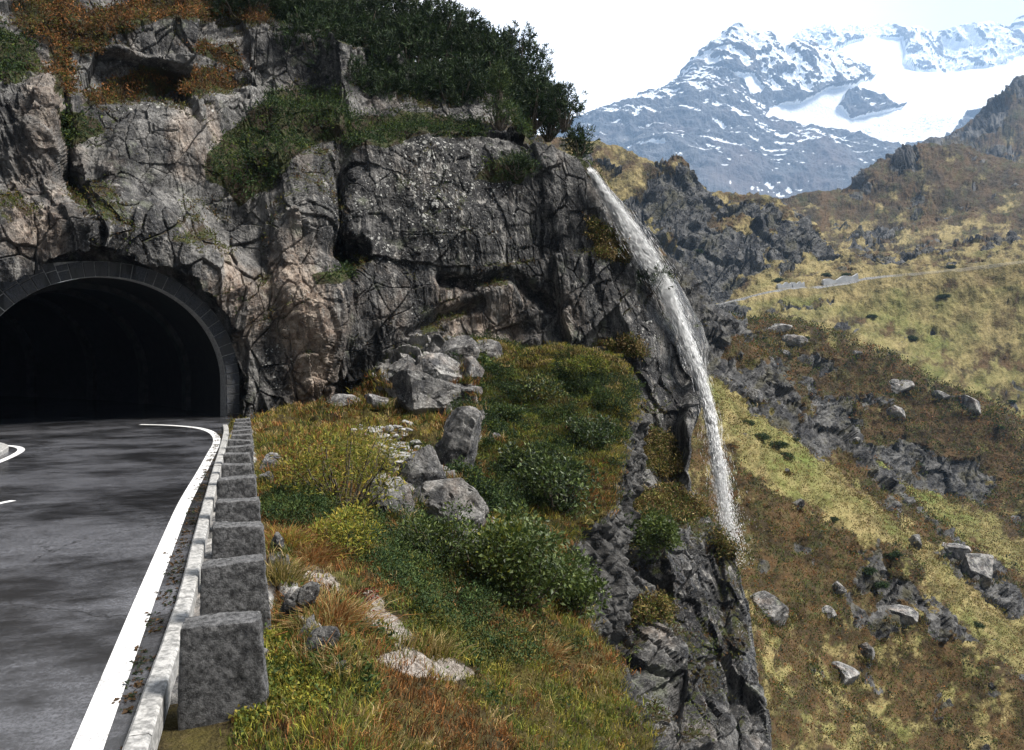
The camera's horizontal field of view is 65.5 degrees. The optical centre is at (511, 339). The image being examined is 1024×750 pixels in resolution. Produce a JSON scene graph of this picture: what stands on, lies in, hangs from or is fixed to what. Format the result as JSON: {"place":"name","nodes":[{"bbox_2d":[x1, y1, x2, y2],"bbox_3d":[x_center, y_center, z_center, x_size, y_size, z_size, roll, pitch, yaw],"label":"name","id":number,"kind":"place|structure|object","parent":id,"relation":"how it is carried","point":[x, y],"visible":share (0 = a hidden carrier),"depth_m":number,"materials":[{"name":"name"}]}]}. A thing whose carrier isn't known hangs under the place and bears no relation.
{"place":"outdoors","nodes":[
{"label":"outdoors","id":0,"kind":"place"},
{"bbox_2d":[0,396,232,749],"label":"road","id":1,"kind":"structure","parent":0,"point":[95,489],"depth_m":11.56,"materials":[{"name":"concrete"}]},
{"bbox_2d":[0,208,247,418],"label":"tunnel portal","id":2,"kind":"object","parent":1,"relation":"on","point":[106,323],"visible":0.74,"depth_m":36.72,"materials":[{"name":"concrete"}]},
{"bbox_2d":[70,424,220,749],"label":"road marking","id":3,"kind":"object","parent":1,"relation":"on","point":[95,727],"visible":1,"depth_m":7.73,"materials":[{"name":"paint"}]},
{"bbox_2d":[112,431,221,749],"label":"leaf litter","id":4,"kind":"object","parent":1,"relation":"on","point":[131,695],"visible":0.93,"depth_m":8.84,"materials":[{"name":"brown plant"}]},
{"bbox_2d":[122,424,228,749],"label":"kerb","id":5,"kind":"structure","parent":1,"relation":"on","point":[147,726],"depth_m":7.25,"materials":[{"name":"stone"}]},
{"bbox_2d":[0,0,771,749],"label":"cliff","id":6,"kind":"structure","parent":0,"point":[148,158],"depth_m":35.42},
{"bbox_2d":[7,0,279,106],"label":"heath","id":7,"kind":"object","parent":6,"relation":"on","point":[140,12],"visible":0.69,"depth_m":37.11,"materials":[{"name":"orange plant"}]},
{"bbox_2d":[204,0,289,23],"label":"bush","id":8,"kind":"object","parent":6,"relation":"on","point":[231,7],"visible":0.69,"depth_m":43.09,"materials":[{"name":"green plant"}]},
{"bbox_2d":[0,19,603,284],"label":"heath","id":9,"kind":"object","parent":6,"relation":"on","point":[395,126],"visible":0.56,"depth_m":38.07,"materials":[{"name":"green plant"}]},
{"bbox_2d":[267,0,340,33],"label":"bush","id":10,"kind":"object","parent":6,"relation":"on","point":[300,5],"visible":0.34,"depth_m":43.58,"materials":[{"name":"green plant"}]},
{"bbox_2d":[268,1,364,67],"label":"pine tree","id":11,"kind":"object","parent":6,"relation":"on","point":[297,24],"visible":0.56,"depth_m":42.18,"materials":[{"name":"green plant"}]},
{"bbox_2d":[304,3,362,46],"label":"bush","id":12,"kind":"object","parent":6,"relation":"on","point":[343,28],"visible":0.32,"depth_m":44.24,"materials":[{"name":"green plant"}]},
{"bbox_2d":[325,53,381,89],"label":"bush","id":13,"kind":"object","parent":6,"relation":"on","point":[361,67],"visible":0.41,"depth_m":42.70,"materials":[{"name":"green plant"}]},
{"bbox_2d":[329,0,392,46],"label":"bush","id":14,"kind":"object","parent":6,"relation":"on","point":[360,15],"visible":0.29,"depth_m":46.18,"materials":[{"name":"green plant"}]},
{"bbox_2d":[347,18,407,68],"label":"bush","id":15,"kind":"object","parent":6,"relation":"on","point":[374,33],"visible":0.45,"depth_m":45.07,"materials":[{"name":"green plant"}]},
{"bbox_2d":[351,68,409,102],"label":"pine tree","id":16,"kind":"object","parent":6,"relation":"on","point":[383,85],"visible":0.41,"depth_m":43.39,"materials":[{"name":"green plant"}]},
{"bbox_2d":[0,0,772,743],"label":"moss","id":17,"kind":"object","parent":6,"relation":"on","point":[128,222],"visible":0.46,"depth_m":32.51,"materials":[{"name":"green plant"}]},
{"bbox_2d":[367,58,440,102],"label":"shrub","id":18,"kind":"object","parent":6,"relation":"on","point":[411,84],"visible":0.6,"depth_m":44.45,"materials":[{"name":"green plant"}]},
{"bbox_2d":[379,11,449,73],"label":"pine tree","id":19,"kind":"object","parent":6,"relation":"on","point":[417,50],"visible":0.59,"depth_m":46.43,"materials":[{"name":"green plant"}]},
{"bbox_2d":[387,0,469,67],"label":"pine tree","id":20,"kind":"object","parent":6,"relation":"on","point":[441,20],"visible":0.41,"depth_m":48.01,"materials":[{"name":"green plant"}]},
{"bbox_2d":[407,56,456,94],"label":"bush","id":21,"kind":"object","parent":6,"relation":"on","point":[426,64],"visible":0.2,"depth_m":45.58,"materials":[{"name":"green plant"}]},
{"bbox_2d":[412,0,476,55],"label":"pine tree","id":22,"kind":"object","parent":6,"relation":"on","point":[437,2],"visible":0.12,"depth_m":49.71,"materials":[{"name":"green plant"}]},
{"bbox_2d":[412,58,487,108],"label":"pine tree","id":23,"kind":"object","parent":6,"relation":"on","point":[456,84],"visible":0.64,"depth_m":45.37,"materials":[{"name":"green plant"}]},
{"bbox_2d":[429,25,480,67],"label":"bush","id":24,"kind":"object","parent":6,"relation":"on","point":[453,35],"visible":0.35,"depth_m":48.38,"materials":[{"name":"green plant"}]},
{"bbox_2d":[434,46,504,89],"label":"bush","id":25,"kind":"object","parent":6,"relation":"on","point":[464,56],"visible":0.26,"depth_m":46.46,"materials":[{"name":"green plant"}]},
{"bbox_2d":[450,23,509,72],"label":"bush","id":26,"kind":"object","parent":6,"relation":"on","point":[471,50],"visible":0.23,"depth_m":48.33,"materials":[{"name":"green plant"}]},
{"bbox_2d":[448,68,517,103],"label":"pine tree","id":27,"kind":"object","parent":6,"relation":"on","point":[480,87],"visible":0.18,"depth_m":46.01,"materials":[{"name":"green plant"}]},
{"bbox_2d":[456,13,519,59],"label":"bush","id":28,"kind":"object","parent":6,"relation":"on","point":[484,29],"visible":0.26,"depth_m":50.08,"materials":[{"name":"green plant"}]},
{"bbox_2d":[465,29,529,89],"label":"pine tree","id":29,"kind":"object","parent":6,"relation":"on","point":[511,43],"visible":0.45,"depth_m":48.73,"materials":[{"name":"green plant"}]},
{"bbox_2d":[479,58,523,131],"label":"pine tree","id":30,"kind":"object","parent":6,"relation":"on","point":[500,116],"visible":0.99,"depth_m":42.75,"materials":[{"name":"green plant"}]},
{"bbox_2d":[492,75,539,116],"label":"pine tree","id":31,"kind":"object","parent":6,"relation":"on","point":[524,102],"visible":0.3,"depth_m":48.51,"materials":[{"name":"green plant"}]},
{"bbox_2d":[497,150,541,179],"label":"juniper bush","id":32,"kind":"object","parent":6,"relation":"on","point":[518,156],"visible":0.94,"depth_m":40.59,"materials":[{"name":"green plant"}]},
{"bbox_2d":[484,20,556,82],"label":"pine tree","id":33,"kind":"object","parent":6,"relation":"on","point":[527,45],"visible":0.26,"depth_m":50.90,"materials":[{"name":"green plant"}]},
{"bbox_2d":[509,55,557,100],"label":"pine tree","id":34,"kind":"object","parent":6,"relation":"on","point":[539,70],"visible":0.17,"depth_m":50.45,"materials":[{"name":"green plant"}]},
{"bbox_2d":[508,71,560,134],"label":"pine tree","id":35,"kind":"object","parent":6,"relation":"on","point":[536,124],"visible":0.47,"depth_m":49.98,"materials":[{"name":"green plant"}]},
{"bbox_2d":[529,90,576,141],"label":"pine tree","id":36,"kind":"object","parent":6,"relation":"on","point":[550,131],"visible":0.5,"depth_m":51.09,"materials":[{"name":"green plant"}]},
{"bbox_2d":[540,80,587,132],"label":"pine tree","id":37,"kind":"object","parent":6,"relation":"on","point":[570,107],"visible":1,"depth_m":45.31,"materials":[{"name":"green plant"}]},
{"bbox_2d":[557,122,600,164],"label":"shrub","id":38,"kind":"object","parent":6,"relation":"on","point":[578,143],"visible":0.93,"depth_m":44.72,"materials":[{"name":"green plant"}]},
{"bbox_2d":[636,262,674,294],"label":"juniper bush","id":39,"kind":"object","parent":6,"relation":"on","point":[663,270],"visible":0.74,"depth_m":41.98,"materials":[{"name":"green plant"}]},
{"bbox_2d":[634,506,683,560],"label":"shrub","id":40,"kind":"object","parent":6,"relation":"on","point":[664,532],"visible":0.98,"depth_m":30.29,"materials":[{"name":"green plant"}]},
{"bbox_2d":[581,212,749,630],"bbox_3d":[6.173,2.111,35.013,8.061,17.527,16.123,0,0,0],"label":"heath","id":41,"kind":"object","parent":6,"relation":"on","point":[666,498],"visible":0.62,"depth_m":37.43,"materials":[{"name":"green plant"}]},
{"bbox_2d":[584,166,756,563],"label":"waterfall","id":42,"kind":"structure","parent":6,"relation":"on","point":[640,245],"depth_m":41.57,"materials":[{"name":"white liquid"}]},
{"bbox_2d":[157,332,665,749],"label":"bank","id":43,"kind":"structure","parent":0,"point":[605,545],"depth_m":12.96,"materials":[{"name":"green plant"}]},
{"bbox_2d":[177,611,268,730],"bbox_3d":[-2.317,2.773,6.459,0.720,1.038,0.324,0,0,-15],"label":"guard stone","id":44,"kind":"object","parent":43,"relation":"on","point":[222,674],"visible":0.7,"depth_m":6.31,"materials":[{"name":"stone"}]},
{"bbox_2d":[170,424,275,704],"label":"retaining wall","id":45,"kind":"structure","parent":43,"relation":"on","point":[208,557],"depth_m":9.17,"materials":[{"name":"stone"}]},
{"bbox_2d":[200,554,270,633],"bbox_3d":[-2.786,2.762,8.062,0.718,1.088,0.323,0,0,-20],"label":"guard stone","id":46,"kind":"object","parent":43,"relation":"on","point":[235,584],"visible":0.52,"depth_m":7.93,"materials":[{"name":"stone"}]},
{"bbox_2d":[216,474,256,498],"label":"guard stone","id":47,"kind":"object","parent":43,"relation":"on","point":[242,486],"visible":0.36,"depth_m":12.62,"materials":[{"name":"stone"}]},
{"bbox_2d":[221,463,252,476],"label":"guard stone","id":48,"kind":"object","parent":43,"relation":"on","point":[232,469],"visible":0.31,"depth_m":14.22,"materials":[{"name":"stone"}]},
{"bbox_2d":[223,452,251,465],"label":"guard stone","id":49,"kind":"object","parent":43,"relation":"on","point":[237,457],"visible":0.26,"depth_m":15.83,"materials":[{"name":"stone"}]},
{"bbox_2d":[215,496,260,521],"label":"guard stone","id":50,"kind":"object","parent":43,"relation":"on","point":[237,509],"visible":0.4,"depth_m":11.02,"materials":[{"name":"stone"}]},
{"bbox_2d":[212,521,266,565],"bbox_3d":[-3.289,2.763,9.661,0.680,1.088,0.326,0,0,-19],"label":"guard stone","id":51,"kind":"object","parent":43,"relation":"on","point":[232,539],"visible":0.41,"depth_m":9.52,"materials":[{"name":"stone"}]},
{"bbox_2d":[226,444,253,473],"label":"guard stone","id":52,"kind":"object","parent":43,"relation":"on","point":[243,448],"visible":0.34,"depth_m":17.37,"materials":[{"name":"stone"}]},
{"bbox_2d":[228,618,342,749],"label":"heath","id":53,"kind":"object","parent":43,"relation":"on","point":[297,681],"visible":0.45,"depth_m":6.61,"materials":[{"name":"green plant"}]},
{"bbox_2d":[264,551,328,588],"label":"grass tussock","id":54,"kind":"object","parent":43,"relation":"on","point":[275,576],"depth_m":9.35,"materials":[{"name":"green plant"}]},
{"bbox_2d":[264,521,330,548],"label":"grass tussock","id":55,"kind":"object","parent":43,"relation":"on","point":[293,534],"depth_m":11.58,"materials":[{"name":"orange plant"}]},
{"bbox_2d":[279,581,319,621],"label":"boulder","id":56,"kind":"object","parent":43,"relation":"on","point":[308,592],"visible":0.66,"depth_m":8.30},
{"bbox_2d":[259,471,345,529],"bbox_3d":[-4.063,2.948,15.152,1.650,0.820,4.487,0,0,-18],"label":"creeping juniper","id":57,"kind":"object","parent":43,"relation":"on","point":[298,500],"visible":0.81,"depth_m":13.67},
{"bbox_2d":[257,426,350,492],"bbox_3d":[-4.129,2.536,15.958,1.913,1.508,1.563,0,0,-21],"label":"willow bush","id":58,"kind":"object","parent":43,"relation":"on","point":[294,444],"visible":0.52,"depth_m":15.73,"materials":[{"name":"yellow plant"}]},
{"bbox_2d":[303,626,339,652],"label":"boulder","id":59,"kind":"object","parent":43,"relation":"on","point":[323,633],"visible":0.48,"depth_m":7.24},
{"bbox_2d":[290,534,357,568],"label":"grass tussock","id":60,"kind":"object","parent":43,"relation":"on","point":[321,557],"depth_m":11.40,"materials":[{"name":"orange plant"}]},
{"bbox_2d":[266,586,412,647],"bbox_3d":[-1.847,2.859,8.357,1.821,0.427,1.802,0,0,-22],"label":"grass tussock","id":61,"kind":"object","parent":43,"relation":"on","point":[357,615],"depth_m":8.34,"materials":[{"name":"brown plant"}]},
{"bbox_2d":[275,413,414,516],"bbox_3d":[-3.145,2.436,15.055,2.517,2.094,2.777,0,0,-19],"label":"willow bush","id":62,"kind":"object","parent":43,"relation":"on","point":[369,482],"visible":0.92,"depth_m":14.84,"materials":[{"name":"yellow plant"}]},
{"bbox_2d":[309,498,385,561],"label":"shrub","id":63,"kind":"object","parent":43,"relation":"on","point":[344,529],"visible":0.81,"depth_m":12.12,"materials":[{"name":"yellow plant"}]},
{"bbox_2d":[335,432,408,478],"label":"willow bush","id":64,"kind":"object","parent":43,"relation":"on","point":[381,452],"visible":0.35,"depth_m":18.78,"materials":[{"name":"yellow plant"}]},
{"bbox_2d":[351,420,421,465],"bbox_3d":[-3.389,3.248,23.909,2.417,0.997,10.311,0,0,-17],"label":"rubble","id":65,"kind":"object","parent":43,"relation":"on","point":[417,442],"visible":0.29,"depth_m":25.66,"materials":[{"name":"stone"}]},
{"bbox_2d":[365,477,415,528],"bbox_3d":[-2.471,3.415,15.926,1.073,1.260,0.672,0,0,0],"label":"boulder","id":66,"kind":"object","parent":43,"relation":"on","point":[405,490],"visible":0.3,"depth_m":15.81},
{"bbox_2d":[388,355,415,384],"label":"boulder","id":67,"kind":"object","parent":43,"relation":"on","point":[403,363],"visible":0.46,"depth_m":32.30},
{"bbox_2d":[336,500,505,630],"bbox_3d":[-1.599,3.745,14.002,3.011,1.705,7.309,0,0,0],"label":"creeping juniper","id":68,"kind":"object","parent":43,"relation":"on","point":[468,596],"visible":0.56,"depth_m":12.58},
{"bbox_2d":[395,444,446,487],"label":"boulder","id":69,"kind":"object","parent":43,"relation":"on","point":[422,467],"visible":0.48,"depth_m":18.17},
{"bbox_2d":[232,334,623,711],"bbox_3d":[-3.239,2.592,25.111,10.886,6.454,36.310,0,0,-19],"label":"heath","id":70,"kind":"object","parent":43,"relation":"on","point":[367,676],"visible":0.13,"depth_m":9.46,"materials":[{"name":"orange plant"}]},
{"bbox_2d":[392,369,471,416],"bbox_3d":[-3.064,2.363,30.240,3.345,2.035,2.106,15,0,0],"label":"boulder","id":71,"kind":"object","parent":43,"relation":"on","point":[418,392],"visible":0.61,"depth_m":29.68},
{"bbox_2d":[389,498,480,570],"bbox_3d":[-1.352,3.481,13.933,1.599,1.464,1.718,0,0,-23],"label":"shrub","id":72,"kind":"object","parent":43,"relation":"on","point":[428,530],"visible":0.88,"depth_m":13.70,"materials":[{"name":"green plant"}]},
{"bbox_2d":[421,353,463,381],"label":"boulder","id":73,"kind":"object","parent":43,"relation":"on","point":[442,366],"visible":0.62,"depth_m":30.34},
{"bbox_2d":[409,623,486,663],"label":"grass tussock","id":74,"kind":"object","parent":43,"relation":"on","point":[436,650],"depth_m":9.41,"materials":[{"name":"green plant"}]},
{"bbox_2d":[411,478,488,532],"bbox_3d":[-1.566,3.936,17.281,1.830,2.101,1.144,35,0,0],"label":"boulder","id":75,"kind":"object","parent":43,"relation":"on","point":[437,494],"visible":0.48,"depth_m":16.93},
{"bbox_2d":[435,406,480,468],"bbox_3d":[-1.469,2.862,21.220,1.139,2.178,0.862,15,0,0],"label":"boulder","id":76,"kind":"object","parent":43,"relation":"on","point":[461,433],"visible":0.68,"depth_m":20.98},
{"bbox_2d":[437,335,479,363],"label":"boulder","id":77,"kind":"object","parent":43,"relation":"on","point":[462,345],"visible":0.41,"depth_m":31.89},
{"bbox_2d":[462,356,484,382],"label":"boulder","id":78,"kind":"object","parent":43,"relation":"on","point":[473,365],"visible":0.68,"depth_m":30.77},
{"bbox_2d":[433,514,536,589],"bbox_3d":[-0.463,3.833,14.087,1.810,1.501,1.616,0,0,-25],"label":"shrub","id":79,"kind":"object","parent":43,"relation":"on","point":[491,554],"visible":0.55,"depth_m":13.89,"materials":[{"name":"green plant"}]},
{"bbox_2d":[477,339,502,360],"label":"boulder","id":80,"kind":"object","parent":43,"relation":"on","point":[492,347],"visible":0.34,"depth_m":35.85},
{"bbox_2d":[487,400,526,423],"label":"shrub","id":81,"kind":"object","parent":43,"relation":"on","point":[511,408],"visible":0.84,"depth_m":29.55,"materials":[{"name":"green plant"}]},
{"bbox_2d":[466,552,548,608],"bbox_3d":[-0.118,4.728,16.060,1.699,1.377,6.041,0,0,0],"label":"creeping juniper","id":82,"kind":"object","parent":43,"relation":"on","point":[502,596],"visible":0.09,"depth_m":13.68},
{"bbox_2d":[438,603,598,673],"bbox_3d":[0.101,4.460,12.268,1.879,1.755,4.423,0,0,26],"label":"creeping juniper","id":83,"kind":"object","parent":43,"relation":"on","point":[494,637],"visible":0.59,"depth_m":11.68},
{"bbox_2d":[456,500,591,618],"bbox_3d":[0.131,3.996,14.343,2.474,2.128,2.390,0,0,-42],"label":"shrub","id":84,"kind":"object","parent":43,"relation":"on","point":[538,551],"visible":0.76,"depth_m":13.96,"materials":[{"name":"green plant"}]},
{"bbox_2d":[498,440,549,475],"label":"shrub","id":85,"kind":"object","parent":43,"relation":"on","point":[514,455],"visible":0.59,"depth_m":24.84,"materials":[{"name":"green plant"}]},
{"bbox_2d":[510,371,567,402],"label":"shrub","id":86,"kind":"object","parent":43,"relation":"on","point":[538,381],"visible":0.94,"depth_m":32.09,"materials":[{"name":"green plant"}]},
{"bbox_2d":[444,329,645,518],"bbox_3d":[1.236,2.248,29.590,9.553,6.351,23.584,0,0,0],"label":"heath","id":87,"kind":"object","parent":43,"relation":"on","point":[492,492],"visible":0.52,"depth_m":29.38,"materials":[{"name":"green plant"}]},
{"bbox_2d":[506,449,604,517],"bbox_3d":[1.378,4.239,23.601,3.040,1.991,2.839,0,0,29],"label":"shrub","id":88,"kind":"object","parent":43,"relation":"on","point":[566,476],"visible":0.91,"depth_m":23.32,"materials":[{"name":"green plant"}]},
{"bbox_2d":[523,631,588,671],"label":"grass tussock","id":89,"kind":"object","parent":43,"relation":"on","point":[558,654],"depth_m":12.06,"materials":[{"name":"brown plant"}]},
{"bbox_2d":[472,336,645,513],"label":"grass","id":90,"kind":"structure","parent":43,"relation":"on","point":[595,456],"depth_m":30.97,"materials":[{"name":"green plant"}]},
{"bbox_2d":[537,545,611,622],"bbox_3d":[1.258,4.923,16.120,1.751,1.582,1.774,0,0,-38],"label":"shrub","id":91,"kind":"object","parent":43,"relation":"on","point":[579,597],"visible":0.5,"depth_m":15.77,"materials":[{"name":"green plant"}]},
{"bbox_2d":[558,350,611,375],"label":"shrub","id":92,"kind":"object","parent":43,"relation":"on","point":[574,363],"visible":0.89,"depth_m":34.39,"materials":[{"name":"green plant"}]},
{"bbox_2d":[556,407,620,446],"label":"shrub","id":93,"kind":"object","parent":43,"relation":"on","point":[576,426],"visible":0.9,"depth_m":29.37,"materials":[{"name":"green plant"}]},
{"bbox_2d":[383,0,1023,134],"label":"sky","id":94,"kind":"structure","parent":0,"point":[612,50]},
{"bbox_2d":[531,75,1023,749],"bbox_3d":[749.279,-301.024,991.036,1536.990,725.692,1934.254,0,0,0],"label":"hillside","id":95,"kind":"structure","parent":0,"point":[901,227],"depth_m":221.88,"materials":[{"name":"yellow plant"}]},
{"bbox_2d":[749,591,788,626],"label":"boulder","id":96,"kind":"object","parent":95,"relation":"on","point":[777,608],"visible":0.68,"depth_m":56.03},
{"bbox_2d":[832,661,859,684],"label":"boulder","id":97,"kind":"object","parent":95,"relation":"on","point":[851,674],"visible":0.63,"depth_m":61.33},
{"bbox_2d":[686,284,1023,749],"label":"heather","id":98,"kind":"object","parent":95,"relation":"on","point":[783,321],"visible":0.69,"depth_m":75.33,"materials":[{"name":"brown plant"}]},
{"bbox_2d":[739,328,1009,691],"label":"rocks","id":99,"kind":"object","parent":95,"relation":"on","point":[792,332],"depth_m":106.52,"materials":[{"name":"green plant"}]},
{"bbox_2d":[889,379,914,393],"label":"boulder","id":100,"kind":"object","parent":95,"relation":"on","point":[896,386],"visible":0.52,"depth_m":227.02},
{"bbox_2d":[888,604,918,627],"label":"boulder","id":101,"kind":"object","parent":95,"relation":"on","point":[908,615],"visible":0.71,"depth_m":73.17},
{"bbox_2d":[942,542,970,561],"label":"boulder","id":102,"kind":"object","parent":95,"relation":"on","point":[958,551],"visible":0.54,"depth_m":115.43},
{"bbox_2d":[957,395,980,415],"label":"boulder","id":103,"kind":"object","parent":95,"relation":"on","point":[969,402],"visible":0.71,"depth_m":227.96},
{"bbox_2d":[961,553,993,588],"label":"boulder","id":104,"kind":"object","parent":95,"relation":"on","point":[979,564],"visible":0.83,"depth_m":111.65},
{"bbox_2d":[557,15,1023,198],"bbox_3d":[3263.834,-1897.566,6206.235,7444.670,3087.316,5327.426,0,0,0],"label":"mountain","id":105,"kind":"structure","parent":0,"point":[742,107],"depth_m":5543.10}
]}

